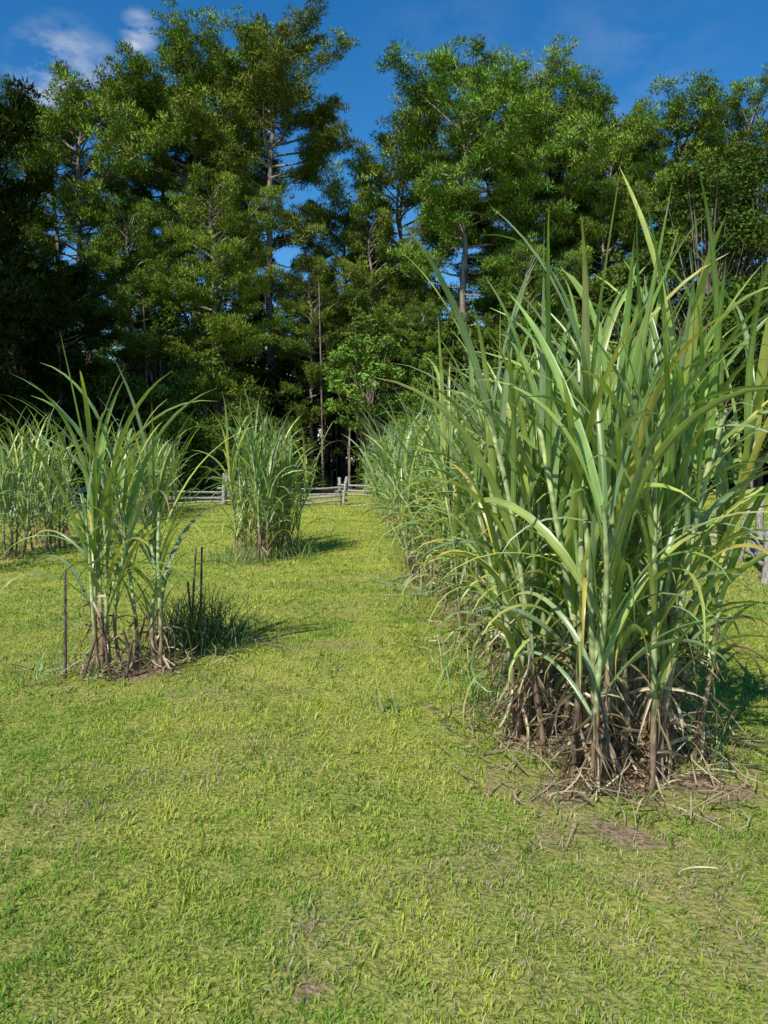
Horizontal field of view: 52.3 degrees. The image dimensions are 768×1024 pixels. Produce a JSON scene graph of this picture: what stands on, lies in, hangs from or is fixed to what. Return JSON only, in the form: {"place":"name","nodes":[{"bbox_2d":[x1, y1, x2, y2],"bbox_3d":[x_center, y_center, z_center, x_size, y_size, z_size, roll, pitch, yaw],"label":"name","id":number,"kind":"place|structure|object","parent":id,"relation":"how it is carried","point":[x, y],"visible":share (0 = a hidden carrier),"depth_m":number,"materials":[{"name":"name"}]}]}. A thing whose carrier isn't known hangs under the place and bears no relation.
{"place":"outdoors","nodes":[
{"label":"outdoors","id":0,"kind":"place"},
{"bbox_2d":[0,459,767,1023],"bbox_3d":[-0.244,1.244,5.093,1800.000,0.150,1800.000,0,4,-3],"label":"ground","id":1,"kind":"structure","parent":0,"point":[620,833],"depth_m":3.35,"materials":[{"name":"green plant"}]},
{"bbox_2d":[0,290,34,446],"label":"broadleaf tree","id":2,"kind":"object","parent":1,"relation":"on","point":[4,421],"visible":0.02,"depth_m":36.55,"materials":[{"name":"green plant"}]},
{"bbox_2d":[0,433,42,514],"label":"sugarcane plant","id":3,"kind":"object","parent":1,"relation":"on","point":[12,480],"visible":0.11,"depth_m":21.20,"materials":[{"name":"plant"}]},
{"bbox_2d":[0,149,43,408],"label":"pine tree","id":4,"kind":"object","parent":1,"relation":"on","point":[31,378],"visible":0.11,"depth_m":30.54,"materials":[{"name":"green plant"}]},
{"bbox_2d":[0,437,61,510],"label":"sugarcane plant","id":5,"kind":"object","parent":1,"relation":"on","point":[26,478],"visible":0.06,"depth_m":23.50,"materials":[{"name":"plant"}]},
{"bbox_2d":[0,74,68,460],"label":"pine tree","id":6,"kind":"object","parent":1,"relation":"on","point":[17,310],"visible":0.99,"depth_m":27.40,"materials":[{"name":"green plant"}]},
{"bbox_2d":[0,406,79,558],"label":"sugarcane plant","id":7,"kind":"object","parent":1,"relation":"on","point":[18,479],"visible":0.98,"depth_m":12.46,"materials":[{"name":"plant"}]},
{"bbox_2d":[0,223,84,450],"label":"pine tree","id":8,"kind":"object","parent":1,"relation":"on","point":[16,368],"visible":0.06,"depth_m":35.45,"materials":[{"name":"green plant"}]},
{"bbox_2d":[1,410,85,544],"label":"sugarcane plant","id":9,"kind":"object","parent":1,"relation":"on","point":[70,472],"visible":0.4,"depth_m":14.69,"materials":[{"name":"plant"}]},
{"bbox_2d":[0,401,91,550],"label":"sugarcane plant","id":10,"kind":"object","parent":1,"relation":"on","point":[49,497],"visible":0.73,"depth_m":13.53,"materials":[{"name":"plant"}]},
{"bbox_2d":[0,321,117,480],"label":"broadleaf tree","id":11,"kind":"object","parent":1,"relation":"on","point":[12,429],"visible":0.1,"depth_m":34.38,"materials":[{"name":"green plant"}]},
{"bbox_2d":[63,570,66,678],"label":"dead cane stalk","id":12,"kind":"object","parent":1,"relation":"on","point":[65,630],"visible":0.96,"depth_m":5.71,"materials":[{"name":"brown plant"}]},
{"bbox_2d":[0,73,134,377],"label":"pine tree","id":13,"kind":"object","parent":1,"relation":"on","point":[14,166],"visible":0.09,"depth_m":41.34,"materials":[{"name":"green plant"}]},
{"bbox_2d":[4,249,141,490],"bbox_3d":[-12.913,-5.654,32.377,5.654,10.298,4.913,3,5,39],"label":"pine tree","id":14,"kind":"object","parent":1,"relation":"on","point":[70,285],"visible":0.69,"depth_m":31.95,"materials":[{"name":"green plant"}]},
{"bbox_2d":[81,639,96,680],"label":"dead cane stalk","id":15,"kind":"object","parent":1,"relation":"on","point":[88,660],"visible":0.97,"depth_m":5.68,"materials":[{"name":"brown plant"}]},
{"bbox_2d":[99,612,111,678],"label":"dead cane stalk","id":16,"kind":"object","parent":1,"relation":"on","point":[105,647],"visible":0.89,"depth_m":5.68,"materials":[{"name":"brown plant"}]},
{"bbox_2d":[43,362,168,484],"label":"shrub","id":17,"kind":"object","parent":1,"relation":"on","point":[101,389],"visible":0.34,"depth_m":33.25,"materials":[{"name":"green plant"}]},
{"bbox_2d":[0,334,215,695],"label":"sugarcane plant","id":18,"kind":"object","parent":1,"relation":"on","point":[98,496],"visible":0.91,"depth_m":5.79,"materials":[{"name":"plant"}]},
{"bbox_2d":[1,50,221,410],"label":"pine tree","id":19,"kind":"object","parent":1,"relation":"on","point":[114,94],"visible":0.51,"depth_m":38.36,"materials":[{"name":"green plant"}]},
{"bbox_2d":[124,640,133,677],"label":"dead cane stalk","id":20,"kind":"object","parent":1,"relation":"on","point":[128,662],"visible":1,"depth_m":5.75,"materials":[{"name":"brown plant"}]},
{"bbox_2d":[59,194,201,433],"bbox_3d":[-12.081,-8.052,38.148,7.568,14.362,7.241,3,5,33],"label":"pine tree","id":21,"kind":"object","parent":1,"relation":"on","point":[132,341],"visible":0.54,"depth_m":37.01,"materials":[{"name":"green plant"}]},
{"bbox_2d":[122,629,138,675],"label":"dead cane stalk","id":22,"kind":"object","parent":1,"relation":"on","point":[132,658],"visible":0.94,"depth_m":5.80,"materials":[{"name":"brown plant"}]},
{"bbox_2d":[92,423,172,523],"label":"sugarcane plant","id":23,"kind":"object","parent":1,"relation":"on","point":[107,472],"visible":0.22,"depth_m":18.87,"materials":[{"name":"plant"}]},
{"bbox_2d":[130,614,146,668],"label":"dead cane stalk","id":24,"kind":"object","parent":1,"relation":"on","point":[141,630],"visible":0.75,"depth_m":5.99,"materials":[{"name":"brown plant"}]},
{"bbox_2d":[108,427,177,520],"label":"sugarcane plant","id":25,"kind":"object","parent":1,"relation":"on","point":[143,491],"visible":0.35,"depth_m":20.16,"materials":[{"name":"plant"}]},
{"bbox_2d":[105,422,181,516],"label":"sugarcane plant","id":26,"kind":"object","parent":1,"relation":"on","point":[158,466],"visible":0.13,"depth_m":21.45,"materials":[{"name":"plant"}]},
{"bbox_2d":[48,357,261,680],"bbox_3d":[-1.678,0.030,5.966,1.603,2.390,1.389,0,4,-3],"label":"sugarcane plant","id":27,"kind":"object","parent":1,"relation":"on","point":[156,553],"visible":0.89,"depth_m":5.95,"materials":[{"name":"plant"}]},
{"bbox_2d":[134,427,184,510],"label":"sugarcane plant","id":28,"kind":"object","parent":1,"relation":"on","point":[163,462],"visible":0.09,"depth_m":23.62,"materials":[{"name":"plant"}]},
{"bbox_2d":[97,59,222,337],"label":"pine tree","id":29,"kind":"object","parent":1,"relation":"on","point":[139,192],"visible":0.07,"depth_m":44.34,"materials":[{"name":"green plant"}]},
{"bbox_2d":[54,4,267,485],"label":"pine tree","id":30,"kind":"object","parent":1,"relation":"on","point":[202,74],"visible":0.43,"depth_m":41.23,"materials":[{"name":"green plant"}]},
{"bbox_2d":[108,334,213,471],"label":"broadleaf tree","id":31,"kind":"object","parent":1,"relation":"on","point":[168,350],"visible":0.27,"depth_m":35.61,"materials":[{"name":"green plant"}]},
{"bbox_2d":[111,369,217,493],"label":"shrub","id":32,"kind":"object","parent":1,"relation":"on","point":[174,427],"visible":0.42,"depth_m":33.45,"materials":[{"name":"green plant"}]},
{"bbox_2d":[137,431,197,512],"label":"sugarcane plant","id":33,"kind":"object","parent":1,"relation":"on","point":[173,483],"visible":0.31,"depth_m":22.77,"materials":[{"name":"plant"}]},
{"bbox_2d":[169,599,179,660],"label":"dead cane stalk","id":34,"kind":"object","parent":1,"relation":"on","point":[176,618],"visible":0.82,"depth_m":6.20,"materials":[{"name":"brown plant"}]},
{"bbox_2d":[187,582,193,651],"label":"dead cane stalk","id":35,"kind":"object","parent":1,"relation":"on","point":[189,602],"visible":0.49,"depth_m":6.44,"materials":[{"name":"brown plant"}]},
{"bbox_2d":[6,473,380,505],"bbox_3d":[-9.368,-0.671,25.783,28.467,1.238,1.260,0,4,-3],"label":"split rail fence","id":36,"kind":"object","parent":1,"relation":"on","point":[342,500],"visible":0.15,"depth_m":26.25,"materials":[{"name":"grey wood"}]},
{"bbox_2d":[191,549,196,619],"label":"dead cane stalk","id":37,"kind":"object","parent":1,"relation":"on","point":[194,574],"visible":0.59,"depth_m":6.58,"materials":[{"name":"brown plant"}]},
{"bbox_2d":[121,276,273,487],"bbox_3d":[-8.903,-6.288,38.948,5.847,10.862,6.281,3,5,38],"label":"broadleaf tree","id":38,"kind":"object","parent":1,"relation":"on","point":[172,321],"visible":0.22,"depth_m":37.74,"materials":[{"name":"green plant"}]},
{"bbox_2d":[199,547,202,649],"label":"dead cane stalk","id":39,"kind":"object","parent":1,"relation":"on","point":[201,572],"visible":0.74,"depth_m":6.49,"materials":[{"name":"brown plant"}]},
{"bbox_2d":[171,411,241,494],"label":"shrub","id":40,"kind":"object","parent":1,"relation":"on","point":[207,433],"visible":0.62,"depth_m":33.50,"materials":[{"name":"green plant"}]},
{"bbox_2d":[122,161,295,418],"bbox_3d":[-7.760,-8.461,36.863,8.109,15.388,7.758,3,5,37],"label":"pine tree","id":41,"kind":"object","parent":1,"relation":"on","point":[225,201],"visible":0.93,"depth_m":35.73,"materials":[{"name":"green plant"}]},
{"bbox_2d":[153,344,272,484],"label":"broadleaf tree","id":42,"kind":"object","parent":1,"relation":"on","point":[212,356],"visible":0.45,"depth_m":34.76,"materials":[{"name":"green plant"}]},
{"bbox_2d":[148,0,304,365],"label":"pine tree","id":43,"kind":"object","parent":1,"relation":"on","point":[178,29],"visible":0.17,"depth_m":43.94,"materials":[{"name":"green plant"}]},
{"bbox_2d":[191,384,315,565],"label":"sugarcane plant","id":44,"kind":"object","parent":1,"relation":"on","point":[259,483],"visible":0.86,"depth_m":12.13,"materials":[{"name":"plant"}]},
{"bbox_2d":[193,413,314,546],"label":"sugarcane plant","id":45,"kind":"object","parent":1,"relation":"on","point":[222,467],"visible":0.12,"depth_m":13.90,"materials":[{"name":"plant"}]},
{"bbox_2d":[214,375,306,492],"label":"shrub","id":46,"kind":"object","parent":1,"relation":"on","point":[256,389],"visible":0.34,"depth_m":34.41,"materials":[{"name":"green plant"}]},
{"bbox_2d":[166,0,367,420],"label":"pine tree","id":47,"kind":"object","parent":1,"relation":"on","point":[267,60],"visible":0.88,"depth_m":39.94,"materials":[{"name":"green plant"}]},
{"bbox_2d":[246,422,327,493],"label":"shrub","id":48,"kind":"object","parent":1,"relation":"on","point":[307,441],"visible":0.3,"depth_m":34.39,"materials":[{"name":"green plant"}]},
{"bbox_2d":[227,417,350,556],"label":"sugarcane plant","id":49,"kind":"object","parent":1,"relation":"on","point":[289,479],"visible":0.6,"depth_m":13.01,"materials":[{"name":"plant"}]},
{"bbox_2d":[245,252,369,487],"bbox_3d":[-3.408,-6.829,38.513,6.217,11.797,5.948,4,6,44],"label":"pine tree","id":50,"kind":"object","parent":1,"relation":"on","point":[310,369],"visible":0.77,"depth_m":37.74,"materials":[{"name":"green plant"}]},
{"bbox_2d":[284,190,394,482],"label":"pine tree","id":51,"kind":"object","parent":1,"relation":"on","point":[315,252],"visible":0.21,"depth_m":47.10,"materials":[{"name":"green plant"}]},
{"bbox_2d":[319,330,413,492],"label":"broadleaf tree","id":52,"kind":"object","parent":1,"relation":"on","point":[370,366],"visible":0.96,"depth_m":33.49,"materials":[{"name":"green plant"}]},
{"bbox_2d":[355,456,381,493],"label":"shrub","id":53,"kind":"object","parent":1,"relation":"on","point":[360,463],"visible":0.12,"depth_m":33.77,"materials":[{"name":"green plant"}]},
{"bbox_2d":[302,202,436,460],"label":"pine tree","id":54,"kind":"object","parent":1,"relation":"on","point":[379,243],"visible":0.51,"depth_m":41.24,"materials":[{"name":"green plant"}]},
{"bbox_2d":[343,424,409,517],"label":"sugarcane plant","id":55,"kind":"object","parent":1,"relation":"on","point":[367,484],"visible":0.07,"depth_m":20.09,"materials":[{"name":"plant"}]},
{"bbox_2d":[322,305,430,441],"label":"broadleaf tree","id":56,"kind":"object","parent":1,"relation":"on","point":[365,323],"visible":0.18,"depth_m":36.73,"materials":[{"name":"green plant"}]},
{"bbox_2d":[351,420,413,527],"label":"sugarcane plant","id":57,"kind":"object","parent":1,"relation":"on","point":[379,482],"visible":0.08,"depth_m":17.75,"materials":[{"name":"plant"}]},
{"bbox_2d":[355,409,409,535],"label":"sugarcane plant","id":58,"kind":"object","parent":1,"relation":"on","point":[379,472],"visible":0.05,"depth_m":16.09,"materials":[{"name":"plant"}]},
{"bbox_2d":[356,439,409,513],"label":"sugarcane plant","id":59,"kind":"object","parent":1,"relation":"on","point":[366,465],"visible":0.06,"depth_m":21.77,"materials":[{"name":"plant"}]},
{"bbox_2d":[357,424,409,537],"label":"sugarcane plant","id":60,"kind":"object","parent":1,"relation":"on","point":[381,484],"visible":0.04,"depth_m":15.12,"materials":[{"name":"plant"}]},
{"bbox_2d":[0,247,767,491],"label":"forest","id":61,"kind":"object","parent":1,"relation":"on","point":[329,458],"visible":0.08,"depth_m":45.92,"materials":[{"name":"green plant"}]},
{"bbox_2d":[365,392,433,543],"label":"sugarcane plant","id":62,"kind":"object","parent":1,"relation":"on","point":[395,454],"visible":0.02,"depth_m":13.69,"materials":[{"name":"plant"}]},
{"bbox_2d":[308,82,491,387],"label":"pine tree","id":63,"kind":"object","parent":1,"relation":"on","point":[417,128],"visible":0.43,"depth_m":43.04,"materials":[{"name":"green plant"}]},
{"bbox_2d":[342,394,460,568],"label":"sugarcane plant","id":64,"kind":"object","parent":1,"relation":"on","point":[393,445],"visible":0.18,"depth_m":11.25,"materials":[{"name":"plant"}]},
{"bbox_2d":[363,390,455,535],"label":"sugarcane plant","id":65,"kind":"object","parent":1,"relation":"on","point":[404,435],"visible":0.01,"depth_m":12.94,"materials":[{"name":"plant"}]},
{"bbox_2d":[358,406,465,583],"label":"sugarcane plant","id":66,"kind":"object","parent":1,"relation":"on","point":[406,531],"visible":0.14,"depth_m":10.00,"materials":[{"name":"plant"}]},
{"bbox_2d":[370,375,455,461],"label":"shrub","id":67,"kind":"object","parent":1,"relation":"on","point":[404,393],"visible":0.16,"depth_m":33.76,"materials":[{"name":"green plant"}]},
{"bbox_2d":[369,413,462,576],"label":"sugarcane plant","id":68,"kind":"object","parent":1,"relation":"on","point":[404,438],"visible":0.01,"depth_m":10.43,"materials":[{"name":"plant"}]},
{"bbox_2d":[367,296,465,421],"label":"pine tree","id":69,"kind":"object","parent":1,"relation":"on","point":[426,316],"visible":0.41,"depth_m":35.62,"materials":[{"name":"green plant"}]},
{"bbox_2d":[373,418,469,531],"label":"sugarcane plant","id":70,"kind":"object","parent":1,"relation":"on","point":[396,460],"visible":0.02,"depth_m":14.35,"materials":[{"name":"plant"}]},
{"bbox_2d":[374,406,469,558],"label":"sugarcane plant","id":71,"kind":"object","parent":1,"relation":"on","point":[402,463],"visible":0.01,"depth_m":12.30,"materials":[{"name":"plant"}]},
{"bbox_2d":[370,381,476,596],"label":"sugarcane plant","id":72,"kind":"object","parent":1,"relation":"on","point":[405,449],"visible":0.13,"depth_m":9.30,"materials":[{"name":"plant"}]},
{"bbox_2d":[344,360,519,617],"bbox_3d":[1.064,-0.325,8.345,2.646,2.728,2.321,-2,5,-29],"label":"sugarcane plant","id":73,"kind":"object","parent":1,"relation":"on","point":[442,532],"visible":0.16,"depth_m":8.49,"materials":[{"name":"plant"}]},
{"bbox_2d":[370,373,508,627],"bbox_3d":[1.129,-0.164,7.665,2.518,2.507,1.996,0,4,-3],"label":"sugarcane plant","id":74,"kind":"object","parent":1,"relation":"on","point":[451,578],"visible":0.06,"depth_m":7.71,"materials":[{"name":"plant"}]},
{"bbox_2d":[379,370,513,609],"bbox_3d":[1.123,-0.286,8.921,2.382,2.606,2.530,0,4,-3],"label":"sugarcane plant","id":75,"kind":"object","parent":1,"relation":"on","point":[421,457],"visible":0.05,"depth_m":9.07,"materials":[{"name":"plant"}]},
{"bbox_2d":[390,310,526,426],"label":"broadleaf tree","id":76,"kind":"object","parent":1,"relation":"on","point":[452,337],"visible":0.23,"depth_m":35.65,"materials":[{"name":"green plant"}]},
{"bbox_2d":[378,362,576,637],"bbox_3d":[1.071,-0.140,7.040,2.255,2.519,2.370,0,4,-3],"label":"sugarcane plant","id":77,"kind":"object","parent":1,"relation":"on","point":[448,404],"visible":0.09,"depth_m":7.06,"materials":[{"name":"plant"}]},
{"bbox_2d":[374,32,603,410],"bbox_3d":[4.772,-12.236,38.413,10.791,22.858,11.076,0,4,-3],"label":"pine tree","id":78,"kind":"object","parent":1,"relation":"on","point":[454,200],"visible":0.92,"depth_m":36.35,"materials":[{"name":"green plant"}]},
{"bbox_2d":[371,320,613,664],"bbox_3d":[1.146,-0.171,6.564,2.586,2.626,2.784,0,4,-3],"label":"sugarcane plant","id":79,"kind":"object","parent":1,"relation":"on","point":[448,487],"visible":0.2,"depth_m":6.07,"materials":[{"name":"plant"}]},
{"bbox_2d":[408,32,582,382],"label":"pine tree","id":80,"kind":"object","parent":1,"relation":"on","point":[530,83],"visible":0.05,"depth_m":42.20,"materials":[{"name":"green plant"}]},
{"bbox_2d":[468,241,593,385],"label":"tree","id":81,"kind":"object","parent":1,"relation":"on","point":[537,271],"visible":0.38,"depth_m":35.83,"materials":[{"name":"green plant"}]},
{"bbox_2d":[339,278,736,778],"bbox_3d":[0.983,0.023,4.558,1.984,2.526,2.482,2,4,23],"label":"sugarcane plant","id":82,"kind":"object","parent":1,"relation":"on","point":[538,575],"visible":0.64,"depth_m":4.34,"materials":[{"name":"plant"}]},
{"bbox_2d":[467,115,617,322],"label":"pine tree","id":83,"kind":"object","parent":1,"relation":"on","point":[555,176],"visible":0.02,"depth_m":43.73,"materials":[{"name":"green plant"}]},
{"bbox_2d":[495,324,592,395],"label":"broadleaf tree","id":84,"kind":"object","parent":1,"relation":"on","point":[557,339],"visible":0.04,"depth_m":35.65,"materials":[{"name":"green plant"}]},
{"bbox_2d":[435,76,666,384],"bbox_3d":[8.284,-11.727,40.164,10.190,21.564,10.149,4,5,43],"label":"pine tree","id":85,"kind":"object","parent":1,"relation":"on","point":[561,235],"visible":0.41,"depth_m":38.64,"materials":[{"name":"green plant"}]},
{"bbox_2d":[365,143,767,871],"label":"sugarcane plant","id":86,"kind":"object","parent":1,"relation":"on","point":[617,475],"visible":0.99,"depth_m":3.74,"materials":[{"name":"plant"}]},
{"bbox_2d":[401,308,751,733],"bbox_3d":[1.283,-0.047,5.398,2.384,2.526,2.273,0,4,-3],"label":"sugarcane plant","id":87,"kind":"object","parent":1,"relation":"on","point":[477,472],"visible":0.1,"depth_m":5.17,"materials":[{"name":"plant"}]},
{"bbox_2d":[401,301,767,697],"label":"sugarcane plant","id":88,"kind":"object","parent":1,"relation":"on","point":[463,492],"visible":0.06,"depth_m":5.54,"materials":[{"name":"plant"}]},
{"bbox_2d":[536,46,669,316],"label":"pine tree","id":89,"kind":"object","parent":1,"relation":"on","point":[566,83],"visible":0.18,"depth_m":41.73,"materials":[{"name":"green plant"}]},
{"bbox_2d":[575,339,653,463],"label":"broadleaf tree","id":90,"kind":"object","parent":1,"relation":"on","point":[611,346],"depth_m":34.13,"materials":[{"name":"green plant"}]},
{"bbox_2d":[465,181,767,829],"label":"sugarcane plant","id":91,"kind":"object","parent":1,"relation":"on","point":[755,432],"visible":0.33,"depth_m":4.00,"materials":[{"name":"plant"}]},
{"bbox_2d":[540,165,700,364],"bbox_3d":[11.420,-8.868,39.117,8.017,15.900,8.379,1,4,20],"label":"tree","id":92,"kind":"object","parent":1,"relation":"on","point":[624,220],"visible":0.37,"depth_m":37.81,"materials":[{"name":"green plant"}]},
{"bbox_2d":[571,254,685,406],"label":"broadleaf tree","id":93,"kind":"object","parent":1,"relation":"on","point":[616,279],"visible":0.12,"depth_m":36.08,"materials":[{"name":"green plant"}]},
{"bbox_2d":[571,118,728,334],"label":"pine tree","id":94,"kind":"object","parent":1,"relation":"on","point":[703,153],"visible":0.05,"depth_m":43.95,"materials":[{"name":"green plant"}]},
{"bbox_2d":[592,143,767,485],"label":"broadleaf tree","id":95,"kind":"object","parent":1,"relation":"on","point":[745,234],"visible":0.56,"depth_m":34.91,"materials":[{"name":"green plant"}]},
{"bbox_2d":[601,70,761,351],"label":"pine tree","id":96,"kind":"object","parent":1,"relation":"on","point":[678,123],"visible":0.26,"depth_m":43.93,"materials":[{"name":"green plant"}]},
{"bbox_2d":[639,498,767,583],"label":"split rail fence","id":97,"kind":"object","parent":1,"relation":"on","point":[763,575],"visible":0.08,"depth_m":11.48,"materials":[{"name":"grey wood"}]},
{"bbox_2d":[647,140,767,487],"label":"broadleaf tree","id":98,"kind":"object","parent":1,"relation":"on","point":[746,201],"visible":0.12,"depth_m":38.10,"materials":[{"name":"green plant"}]},
{"bbox_2d":[658,61,767,471],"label":"pine tree","id":99,"kind":"object","parent":1,"relation":"on","point":[747,132],"visible":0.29,"depth_m":41.88,"materials":[{"name":"green plant"}]},
{"bbox_2d":[672,326,767,493],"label":"broadleaf tree","id":100,"kind":"object","parent":1,"relation":"on","point":[741,375],"visible":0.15,"depth_m":32.96,"materials":[{"name":"green plant"}]},
{"bbox_2d":[705,271,767,492],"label":"broadleaf tree","id":101,"kind":"object","parent":1,"relation":"on","point":[763,451],"visible":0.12,"depth_m":34.12,"materials":[{"name":"green plant"}]},
{"bbox_2d":[0,504,767,837],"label":"tall grass","id":102,"kind":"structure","parent":0,"point":[208,622],"depth_m":6.29,"materials":[{"name":"plant"}]},
{"bbox_2d":[0,0,767,458],"label":"sky","id":103,"kind":"structure","parent":0,"point":[632,41],"materials":[{"name":"blue"}]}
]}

